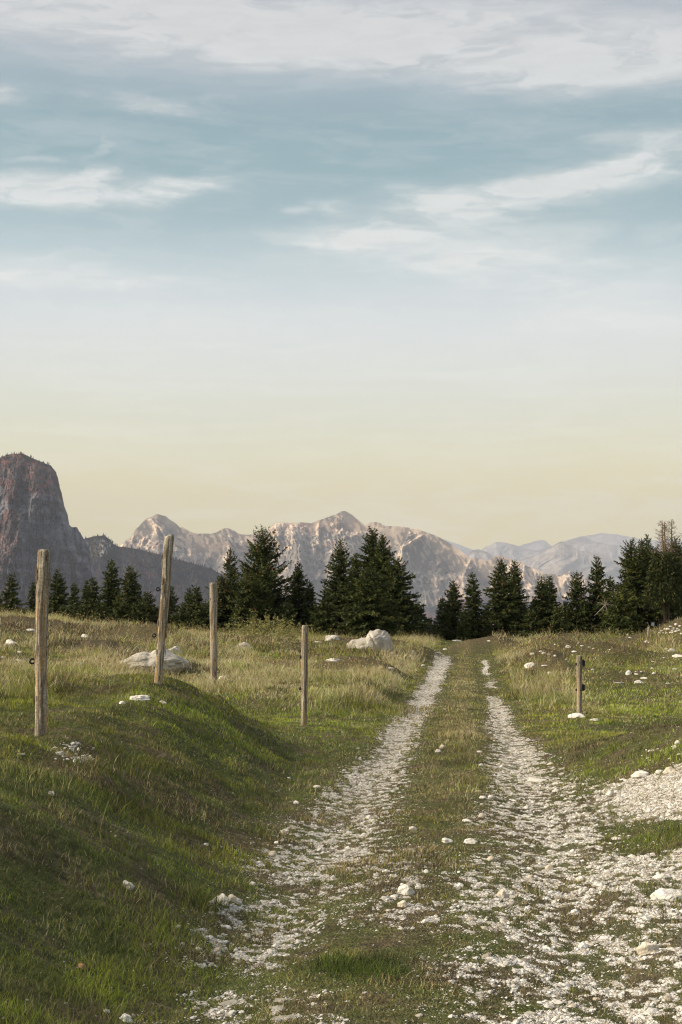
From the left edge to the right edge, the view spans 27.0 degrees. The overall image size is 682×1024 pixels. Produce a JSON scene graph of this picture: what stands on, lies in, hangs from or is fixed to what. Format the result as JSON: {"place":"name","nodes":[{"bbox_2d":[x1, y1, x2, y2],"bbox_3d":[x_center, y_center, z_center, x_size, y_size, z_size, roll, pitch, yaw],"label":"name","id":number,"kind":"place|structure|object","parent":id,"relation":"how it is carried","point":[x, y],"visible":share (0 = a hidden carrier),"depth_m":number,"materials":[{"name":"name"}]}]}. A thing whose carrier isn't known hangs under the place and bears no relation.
{"place":"outdoors","nodes":[
{"label":"outdoors","id":0,"kind":"place"},
{"bbox_2d":[0,454,101,610],"bbox_3d":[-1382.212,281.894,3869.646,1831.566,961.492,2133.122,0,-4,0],"label":"mountain","id":1,"kind":"structure","parent":0,"point":[48,527],"depth_m":3968.88,"materials":[{"name":"grey stone"}]},
{"bbox_2d":[0,451,91,609],"bbox_3d":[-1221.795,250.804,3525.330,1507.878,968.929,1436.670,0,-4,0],"label":"mountain forest","id":2,"kind":"object","parent":1,"relation":"on","point":[30,458],"visible":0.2,"depth_m":4040.95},
{"bbox_2d":[84,535,237,620],"bbox_3d":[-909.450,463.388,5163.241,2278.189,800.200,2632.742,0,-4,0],"label":"wooded ridge","id":3,"kind":"structure","parent":0,"point":[190,574],"depth_m":5405.93,"materials":[{"name":"green plant"}]},
{"bbox_2d":[85,533,283,620],"bbox_3d":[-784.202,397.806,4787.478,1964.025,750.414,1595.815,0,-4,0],"label":"mountain forest","id":4,"kind":"object","parent":3,"relation":"on","point":[148,563],"visible":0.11,"depth_m":5415.50,"materials":[{"name":"green plant"}]},
{"bbox_2d":[0,613,681,1023],"bbox_3d":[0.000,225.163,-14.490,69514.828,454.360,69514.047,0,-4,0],"label":"ground","id":5,"kind":"structure","parent":0,"point":[330,925],"depth_m":9.91,"materials":[{"name":"green plant"}]},
{"bbox_2d":[0,573,24,611],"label":"spruce tree","id":6,"kind":"object","parent":5,"relation":"on","point":[12,599],"visible":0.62,"depth_m":83.75,"materials":[{"name":"green plant"}]},
{"bbox_2d":[14,605,29,614],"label":"spruce tree","id":7,"kind":"object","parent":5,"relation":"on","point":[20,609],"visible":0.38,"depth_m":77.74,"materials":[{"name":"green plant"}]},
{"bbox_2d":[25,582,35,613],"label":"spruce tree","id":8,"kind":"object","parent":5,"relation":"on","point":[32,592],"visible":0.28,"depth_m":87.74,"materials":[{"name":"green plant"}]},
{"bbox_2d":[29,549,51,735],"bbox_3d":[-2.699,1.297,12.745,0.176,1.936,0.121,3,-5,-33],"label":"fence post","id":9,"kind":"object","parent":5,"relation":"on","point":[43,580],"visible":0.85,"depth_m":12.72,"materials":[{"name":"brown wood"}]},
{"bbox_2d":[48,603,54,616],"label":"spruce tree","id":10,"kind":"object","parent":5,"relation":"on","point":[51,608],"visible":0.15,"depth_m":79.18,"materials":[{"name":"green plant"}]},
{"bbox_2d":[49,568,69,615],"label":"spruce tree","id":11,"kind":"object","parent":5,"relation":"on","point":[57,598],"visible":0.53,"depth_m":85.71,"materials":[{"name":"green plant"}]},
{"bbox_2d":[58,604,74,619],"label":"spruce tree","id":12,"kind":"object","parent":5,"relation":"on","point":[66,611],"visible":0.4,"depth_m":80.78,"materials":[{"name":"green plant"}]},
{"bbox_2d":[62,582,80,619],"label":"spruce tree","id":13,"kind":"object","parent":5,"relation":"on","point":[72,598],"visible":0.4,"depth_m":83.74,"materials":[{"name":"green plant"}]},
{"bbox_2d":[72,601,91,620],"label":"spruce tree","id":14,"kind":"object","parent":5,"relation":"on","point":[81,610],"visible":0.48,"depth_m":82.19,"materials":[{"name":"green plant"}]},
{"bbox_2d":[81,581,91,613],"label":"spruce tree","id":15,"kind":"object","parent":5,"relation":"on","point":[84,596],"visible":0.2,"depth_m":89.80,"materials":[{"name":"green plant"}]},
{"bbox_2d":[80,577,102,621],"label":"spruce tree","id":16,"kind":"object","parent":5,"relation":"on","point":[93,596],"visible":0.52,"depth_m":83.75,"materials":[{"name":"green plant"}]},
{"bbox_2d":[86,599,113,623],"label":"spruce tree","id":17,"kind":"object","parent":5,"relation":"on","point":[103,614],"visible":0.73,"depth_m":77.70,"materials":[{"name":"green plant"}]},
{"bbox_2d":[96,558,123,618],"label":"spruce tree","id":18,"kind":"object","parent":5,"relation":"on","point":[109,590],"visible":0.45,"depth_m":84.68,"materials":[{"name":"green plant"}]},
{"bbox_2d":[108,597,138,623],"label":"spruce tree","id":19,"kind":"object","parent":5,"relation":"on","point":[120,611],"visible":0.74,"depth_m":79.18,"materials":[{"name":"green plant"}]},
{"bbox_2d":[119,1013,132,1022],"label":"rock","id":20,"kind":"object","parent":5,"relation":"on","point":[129,1019],"visible":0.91,"depth_m":6.23,"materials":[{"name":"white stone"}]},
{"bbox_2d":[110,565,143,622],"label":"spruce tree","id":21,"kind":"object","parent":5,"relation":"on","point":[132,594],"visible":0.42,"depth_m":83.68,"materials":[{"name":"green plant"}]},
{"bbox_2d":[130,695,149,701],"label":"rock","id":22,"kind":"object","parent":5,"relation":"on","point":[145,698],"visible":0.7,"depth_m":16.11,"materials":[{"name":"white stone"}]},
{"bbox_2d":[128,598,153,624],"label":"spruce tree","id":23,"kind":"object","parent":5,"relation":"on","point":[139,607],"visible":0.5,"depth_m":80.65,"materials":[{"name":"green plant"}]},
{"bbox_2d":[140,591,158,622],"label":"spruce tree","id":24,"kind":"object","parent":5,"relation":"on","point":[149,600],"visible":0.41,"depth_m":81.63,"materials":[{"name":"green plant"}]},
{"bbox_2d":[119,649,190,674],"bbox_3d":[-4.555,3.766,34.808,1.779,0.870,1.067,-1,-5,0],"label":"boulder","id":25,"kind":"object","parent":5,"relation":"on","point":[172,659],"visible":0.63,"depth_m":34.43,"materials":[{"name":"grey stone"}]},
{"bbox_2d":[152,534,173,684],"bbox_3d":[-2.300,1.400,18.340,0.274,2.228,0.122,0,-4,0],"label":"fence post","id":26,"kind":"object","parent":5,"relation":"on","point":[166,563],"visible":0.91,"depth_m":18.32,"materials":[{"name":"brown wood"}]},
{"bbox_2d":[158,585,180,623],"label":"spruce tree","id":27,"kind":"object","parent":5,"relation":"on","point":[172,605],"visible":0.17,"depth_m":85.59,"materials":[{"name":"green plant"}]},
{"bbox_2d":[169,602,195,630],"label":"spruce tree","id":28,"kind":"object","parent":5,"relation":"on","point":[184,620],"visible":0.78,"depth_m":77.65,"materials":[{"name":"green plant"}]},
{"bbox_2d":[182,587,192,612],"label":"spruce tree","id":29,"kind":"object","parent":5,"relation":"on","point":[186,595],"visible":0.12,"depth_m":87.75,"materials":[{"name":"green plant"}]},
{"bbox_2d":[183,585,204,627],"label":"spruce tree","id":30,"kind":"object","parent":5,"relation":"on","point":[195,601],"visible":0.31,"depth_m":83.66,"materials":[{"name":"green plant"}]},
{"bbox_2d":[192,599,219,631],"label":"spruce tree","id":31,"kind":"object","parent":5,"relation":"on","point":[202,621],"visible":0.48,"depth_m":79.11,"materials":[{"name":"green plant"}]},
{"bbox_2d":[207,582,217,682],"bbox_3d":[-2.869,2.907,31.878,0.220,2.654,0.190,-3,-5,35],"label":"fence post","id":32,"kind":"object","parent":5,"relation":"on","point":[213,600],"visible":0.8,"depth_m":31.83,"materials":[{"name":"brown wood"}]},
{"bbox_2d":[192,574,237,633],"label":"spruce tree","id":33,"kind":"object","parent":5,"relation":"on","point":[223,615],"visible":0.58,"depth_m":79.58,"materials":[{"name":"green plant"}]},
{"bbox_2d":[213,893,229,905],"bbox_3d":[-0.743,2.391,8.746,0.112,0.088,0.084,3,1,10],"label":"rock","id":34,"kind":"object","parent":5,"relation":"on","point":[223,896],"visible":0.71,"depth_m":8.72,"materials":[{"name":"white stone"}]},
{"bbox_2d":[216,548,240,629],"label":"spruce tree","id":35,"kind":"object","parent":5,"relation":"on","point":[229,561],"visible":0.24,"depth_m":81.82,"materials":[{"name":"green plant"}]},
{"bbox_2d":[218,999,238,1005],"bbox_3d":[-0.529,2.322,6.727,0.109,0.014,0.082,-3,-1,-9],"label":"rock","id":36,"kind":"object","parent":5,"relation":"on","point":[227,1002],"visible":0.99,"depth_m":6.72,"materials":[{"name":"grey stone"}]},
{"bbox_2d":[228,894,236,902],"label":"rock","id":37,"kind":"object","parent":5,"relation":"on","point":[232,897],"visible":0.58,"depth_m":8.93,"materials":[{"name":"beige stone"}]},
{"bbox_2d":[224,572,264,634],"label":"spruce tree","id":38,"kind":"object","parent":5,"relation":"on","point":[244,605],"visible":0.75,"depth_m":77.63,"materials":[{"name":"green plant"}]},
{"bbox_2d":[223,524,308,631],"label":"spruce tree","id":39,"kind":"object","parent":5,"relation":"on","point":[264,580],"visible":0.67,"depth_m":79.39,"materials":[{"name":"green plant"}]},
{"bbox_2d":[272,1014,296,1019],"bbox_3d":[-0.248,2.265,6.372,0.131,0.014,0.098,-5,-5,-9],"label":"rock","id":40,"kind":"object","parent":5,"relation":"on","point":[284,1017],"visible":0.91,"depth_m":6.36,"materials":[{"name":"grey stone"}]},
{"bbox_2d":[272,601,300,633],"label":"spruce tree","id":41,"kind":"object","parent":5,"relation":"on","point":[285,611],"visible":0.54,"depth_m":77.62,"materials":[{"name":"green plant"}]},
{"bbox_2d":[288,561,310,625],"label":"spruce tree","id":42,"kind":"object","parent":5,"relation":"on","point":[299,602],"visible":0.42,"depth_m":80.73,"materials":[{"name":"green plant"}]},
{"bbox_2d":[299,625,307,725],"bbox_3d":[-0.612,2.796,23.252,0.150,1.892,0.106,0,-4,0],"label":"fence post","id":43,"kind":"object","parent":5,"relation":"on","point":[304,661],"visible":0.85,"depth_m":23.23,"materials":[{"name":"brown wood"}]},
{"bbox_2d":[297,580,317,631],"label":"spruce tree","id":44,"kind":"object","parent":5,"relation":"on","point":[308,596],"visible":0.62,"depth_m":79.68,"materials":[{"name":"green plant"}]},
{"bbox_2d":[307,608,321,630],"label":"spruce tree","id":45,"kind":"object","parent":5,"relation":"on","point":[314,610],"visible":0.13,"depth_m":79.10,"materials":[{"name":"green plant"}]},
{"bbox_2d":[308,584,348,635],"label":"spruce tree","id":46,"kind":"object","parent":5,"relation":"on","point":[326,621],"visible":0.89,"depth_m":76.62,"materials":[{"name":"green plant"}]},
{"bbox_2d":[325,635,339,640],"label":"rock","id":47,"kind":"object","parent":5,"relation":"on","point":[332,637],"visible":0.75,"depth_m":56.31,"materials":[{"name":"stone"}]},
{"bbox_2d":[310,539,357,634],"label":"spruce tree","id":48,"kind":"object","parent":5,"relation":"on","point":[338,570],"visible":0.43,"depth_m":79.77,"materials":[{"name":"green plant"}]},
{"bbox_2d":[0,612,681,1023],"bbox_3d":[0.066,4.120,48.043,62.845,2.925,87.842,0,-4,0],"label":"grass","id":49,"kind":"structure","parent":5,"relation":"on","point":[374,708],"depth_m":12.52,"materials":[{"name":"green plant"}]},
{"bbox_2d":[0,604,681,975],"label":"tall grass","id":50,"kind":"structure","parent":5,"relation":"on","point":[188,632],"depth_m":36.53,"materials":[{"name":"green plant"}]},
{"bbox_2d":[1,636,681,1023],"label":"gravel","id":51,"kind":"structure","parent":5,"relation":"on","point":[603,938],"depth_m":9.48,"materials":[{"name":"grey gravel"}]},
{"bbox_2d":[334,553,364,636],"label":"spruce tree","id":52,"kind":"object","parent":5,"relation":"on","point":[356,566],"visible":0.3,"depth_m":78.69,"materials":[{"name":"green plant"}]},
{"bbox_2d":[334,564,405,637],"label":"spruce tree","id":53,"kind":"object","parent":5,"relation":"on","point":[371,613],"visible":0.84,"depth_m":74.55,"materials":[{"name":"green plant"}]},
{"bbox_2d":[347,629,393,650],"bbox_3d":[1.015,4.707,50.027,1.686,1.102,1.349,-5,-7,0],"label":"boulder","id":54,"kind":"object","parent":5,"relation":"on","point":[382,637],"visible":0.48,"depth_m":49.60,"materials":[{"name":"grey stone"}]},
{"bbox_2d":[350,526,391,581],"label":"spruce tree","id":55,"kind":"object","parent":5,"relation":"on","point":[371,541],"visible":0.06,"depth_m":81.90,"materials":[{"name":"green plant"}]},
{"bbox_2d":[366,534,395,597],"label":"spruce tree","id":56,"kind":"object","parent":5,"relation":"on","point":[382,557],"visible":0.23,"depth_m":79.86,"materials":[{"name":"green plant"}]},
{"bbox_2d":[397,900,407,906],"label":"rock","id":57,"kind":"object","parent":5,"relation":"on","point":[402,903],"visible":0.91,"depth_m":8.76,"materials":[{"name":"beige stone"}]},
{"bbox_2d":[378,556,431,636],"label":"spruce tree","id":58,"kind":"object","parent":5,"relation":"on","point":[406,605],"visible":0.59,"depth_m":77.58,"materials":[{"name":"green plant"}]},
{"bbox_2d":[397,884,414,894],"bbox_3d":[0.421,2.467,9.234,0.122,0.105,0.090,-3,-5,33],"label":"rock","id":59,"kind":"object","parent":5,"relation":"on","point":[404,889],"visible":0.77,"depth_m":9.21,"materials":[{"name":"white stone"}]},
{"bbox_2d":[199,607,637,646],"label":"weeds","id":60,"kind":"object","parent":5,"relation":"on","point":[264,626],"visible":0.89,"depth_m":52.21,"materials":[{"name":"green plant"}]},
{"bbox_2d":[410,601,431,636],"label":"spruce tree","id":61,"kind":"object","parent":5,"relation":"on","point":[424,628],"visible":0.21,"depth_m":82.08,"materials":[{"name":"green plant"}]},
{"bbox_2d":[427,619,444,639],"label":"spruce tree","id":62,"kind":"object","parent":5,"relation":"on","point":[434,632],"visible":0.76,"depth_m":77.65,"materials":[{"name":"green plant"}]},
{"bbox_2d":[432,596,453,639],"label":"spruce tree","id":63,"kind":"object","parent":5,"relation":"on","point":[439,613],"visible":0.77,"depth_m":81.60,"materials":[{"name":"green plant"}]},
{"bbox_2d":[439,579,468,640],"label":"spruce tree","id":64,"kind":"object","parent":5,"relation":"on","point":[454,605],"visible":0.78,"depth_m":81.61,"materials":[{"name":"green plant"}]},
{"bbox_2d":[454,610,473,640],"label":"spruce tree","id":65,"kind":"object","parent":5,"relation":"on","point":[462,631],"visible":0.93,"depth_m":79.11,"materials":[{"name":"green plant"}]},
{"bbox_2d":[464,838,477,843],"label":"rock","id":66,"kind":"object","parent":5,"relation":"on","point":[470,840],"visible":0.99,"depth_m":11.40,"materials":[{"name":"white stone"}]},
{"bbox_2d":[456,572,488,638],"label":"spruce tree","id":67,"kind":"object","parent":5,"relation":"on","point":[474,604],"visible":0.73,"depth_m":80.61,"materials":[{"name":"green plant"}]},
{"bbox_2d":[477,603,491,637],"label":"spruce tree","id":68,"kind":"object","parent":5,"relation":"on","point":[487,617],"visible":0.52,"depth_m":80.58,"materials":[{"name":"green plant"}]},
{"bbox_2d":[474,558,523,637],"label":"spruce tree","id":69,"kind":"object","parent":5,"relation":"on","point":[501,618],"visible":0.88,"depth_m":79.53,"materials":[{"name":"green plant"}]},
{"bbox_2d":[496,889,508,897],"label":"rock","id":70,"kind":"object","parent":5,"relation":"on","point":[502,893],"visible":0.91,"depth_m":9.16,"materials":[{"name":"beige stone"}]},
{"bbox_2d":[497,560,530,636],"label":"spruce tree","id":71,"kind":"object","parent":5,"relation":"on","point":[519,605],"visible":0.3,"depth_m":81.64,"materials":[{"name":"green plant"}]},
{"bbox_2d":[512,608,540,639],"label":"spruce tree","id":72,"kind":"object","parent":5,"relation":"on","point":[530,625],"visible":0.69,"depth_m":77.63,"materials":[{"name":"green plant"}]},
{"bbox_2d":[527,778,543,781],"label":"rock","id":73,"kind":"object","parent":5,"relation":"on","point":[534,779],"visible":0.88,"depth_m":16.01,"materials":[{"name":"white stone"}]},
{"bbox_2d":[526,576,558,633],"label":"spruce tree","id":74,"kind":"object","parent":5,"relation":"on","point":[544,609],"visible":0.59,"depth_m":79.57,"materials":[{"name":"green plant"}]},
{"bbox_2d":[535,574,561,627],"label":"spruce tree","id":75,"kind":"object","parent":5,"relation":"on","point":[551,586],"visible":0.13,"depth_m":80.75,"materials":[{"name":"green plant"}]},
{"bbox_2d":[541,605,570,633],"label":"spruce tree","id":76,"kind":"object","parent":5,"relation":"on","point":[556,618],"visible":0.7,"depth_m":77.65,"materials":[{"name":"green plant"}]},
{"bbox_2d":[558,602,576,631],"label":"spruce tree","id":77,"kind":"object","parent":5,"relation":"on","point":[564,605],"visible":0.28,"depth_m":79.62,"materials":[{"name":"green plant"}]},
{"bbox_2d":[563,607,586,633],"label":"spruce tree","id":78,"kind":"object","parent":5,"relation":"on","point":[570,617],"visible":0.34,"depth_m":79.06,"materials":[{"name":"green plant"}]},
{"bbox_2d":[568,713,584,717],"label":"rock","id":79,"kind":"object","parent":5,"relation":"on","point":[576,715],"visible":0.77,"depth_m":25.44,"materials":[{"name":"white stone"}]},
{"bbox_2d":[562,572,591,632],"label":"spruce tree","id":80,"kind":"object","parent":5,"relation":"on","point":[574,593],"visible":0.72,"depth_m":79.71,"materials":[{"name":"green plant"}]},
{"bbox_2d":[575,655,584,712],"bbox_3d":[4.517,3.343,26.834,0.195,1.282,0.118,0,-4,0],"label":"fence post","id":81,"kind":"object","parent":5,"relation":"on","point":[580,686],"visible":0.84,"depth_m":26.81,"materials":[{"name":"brown wood"}]},
{"bbox_2d":[573,600,598,633],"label":"spruce tree","id":82,"kind":"object","parent":5,"relation":"on","point":[586,623],"visible":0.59,"depth_m":79.06,"materials":[{"name":"green plant"}]},
{"bbox_2d":[582,555,609,633],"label":"spruce tree","id":83,"kind":"object","parent":5,"relation":"on","point":[596,589],"visible":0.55,"depth_m":79.67,"materials":[{"name":"green plant"}]},
{"bbox_2d":[594,576,618,633],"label":"spruce tree","id":84,"kind":"object","parent":5,"relation":"on","point":[610,583],"visible":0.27,"depth_m":78.74,"materials":[{"name":"green plant"}]},
{"bbox_2d":[596,583,643,635],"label":"spruce tree","id":85,"kind":"object","parent":5,"relation":"on","point":[619,618],"visible":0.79,"depth_m":75.49,"materials":[{"name":"green plant"}]},
{"bbox_2d":[625,908,644,912],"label":"rock","id":86,"kind":"object","parent":5,"relation":"on","point":[636,909],"visible":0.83,"depth_m":8.67,"materials":[{"name":"white stone"}]},
{"bbox_2d":[613,537,657,632],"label":"spruce tree","id":87,"kind":"object","parent":5,"relation":"on","point":[629,563],"visible":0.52,"depth_m":79.60,"materials":[{"name":"green plant"}]},
{"bbox_2d":[631,770,648,777],"bbox_3d":[3.066,2.676,14.487,0.205,0.093,0.199,3,-5,-36],"label":"rock","id":88,"kind":"object","parent":5,"relation":"on","point":[639,774],"visible":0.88,"depth_m":14.41,"materials":[{"name":"white stone"}]},
{"bbox_2d":[633,538,659,629],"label":"spruce tree","id":89,"kind":"object","parent":5,"relation":"on","point":[642,548],"visible":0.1,"depth_m":82.91,"materials":[{"name":"green plant"}]},
{"bbox_2d":[636,942,658,954],"bbox_3d":[1.652,2.362,7.651,0.129,0.084,0.096,2,-2,-9],"label":"rock","id":90,"kind":"object","parent":5,"relation":"on","point":[644,947],"visible":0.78,"depth_m":7.63,"materials":[{"name":"beige stone"}]},
{"bbox_2d":[640,534,659,629],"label":"spruce tree","id":91,"kind":"object","parent":5,"relation":"on","point":[646,539],"visible":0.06,"depth_m":86.00,"materials":[{"name":"green plant"}]},
{"bbox_2d":[632,543,681,626],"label":"spruce tree","id":92,"kind":"object","parent":5,"relation":"on","point":[654,615],"visible":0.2,"depth_m":79.51,"materials":[{"name":"green plant"}]},
{"bbox_2d":[639,550,681,625],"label":"old spruce","id":93,"kind":"object","parent":5,"relation":"on","point":[658,574],"visible":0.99,"depth_m":76.03,"materials":[{"name":"green plant"}]},
{"bbox_2d":[651,521,670,625],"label":"dead spruce","id":94,"kind":"object","parent":5,"relation":"on","point":[662,549],"visible":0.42,"depth_m":79.55,"materials":[{"name":"wood"}]},
{"bbox_2d":[652,874,671,878],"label":"rock","id":95,"kind":"object","parent":5,"relation":"on","point":[661,876],"visible":0.88,"depth_m":9.67,"materials":[{"name":"white stone"}]},
{"bbox_2d":[657,522,669,556],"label":"dead spruce","id":96,"kind":"object","parent":5,"relation":"on","point":[664,536],"visible":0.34,"depth_m":80.60,"materials":[{"name":"grey wood"}]},
{"bbox_2d":[650,888,681,900],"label":"boulder","id":97,"kind":"object","parent":5,"relation":"on","point":[660,893],"visible":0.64,"depth_m":9.06,"materials":[{"name":"white stone"}]},
{"bbox_2d":[663,767,675,774],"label":"rock","id":98,"kind":"object","parent":5,"relation":"on","point":[667,770],"visible":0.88,"depth_m":14.03,"materials":[{"name":"beige stone"}]},
{"bbox_2d":[663,519,680,621],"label":"dead spruce","id":99,"kind":"object","parent":5,"relation":"on","point":[671,549],"visible":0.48,"depth_m":79.87,"materials":[{"name":"wood"}]},
{"bbox_2d":[666,536,681,614],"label":"spruce tree","id":100,"kind":"object","parent":5,"relation":"on","point":[675,550],"visible":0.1,"depth_m":82.89,"materials":[{"name":"green plant"}]},
{"bbox_2d":[0,0,681,549],"label":"sky","id":101,"kind":"structure","parent":0,"point":[413,264],"materials":[{"name":"blue"}]},
{"bbox_2d":[119,511,614,610],"bbox_3d":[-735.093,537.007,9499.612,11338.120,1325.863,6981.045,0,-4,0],"label":"mountains","id":102,"kind":"structure","parent":0,"point":[435,565],"depth_m":10826.93,"materials":[{"name":"grey stone"}]},
{"bbox_2d":[410,597,680,629],"bbox_3d":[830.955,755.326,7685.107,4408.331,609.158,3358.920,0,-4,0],"label":"mountains","id":103,"kind":"structure","parent":0,"point":[430,612],"depth_m":8075.40,"materials":[{"name":"grey stone"}]},
{"bbox_2d":[467,542,624,585],"bbox_3d":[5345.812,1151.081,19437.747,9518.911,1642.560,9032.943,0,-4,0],"label":"distant mountains","id":104,"kind":"structure","parent":0,"point":[560,558],"depth_m":20590.35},
{"bbox_2d":[443,533,681,554],"bbox_3d":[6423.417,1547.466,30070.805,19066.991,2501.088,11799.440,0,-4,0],"label":"distant mountains","id":105,"kind":"structure","parent":0,"point":[611,539],"depth_m":32484.11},
{"bbox_2d":[482,536,667,565],"bbox_3d":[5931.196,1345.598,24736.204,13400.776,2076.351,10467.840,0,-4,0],"label":"distant mountains","id":106,"kind":"structure","parent":0,"point":[518,553],"depth_m":26644.18,"materials":[{"name":"grey stone"}]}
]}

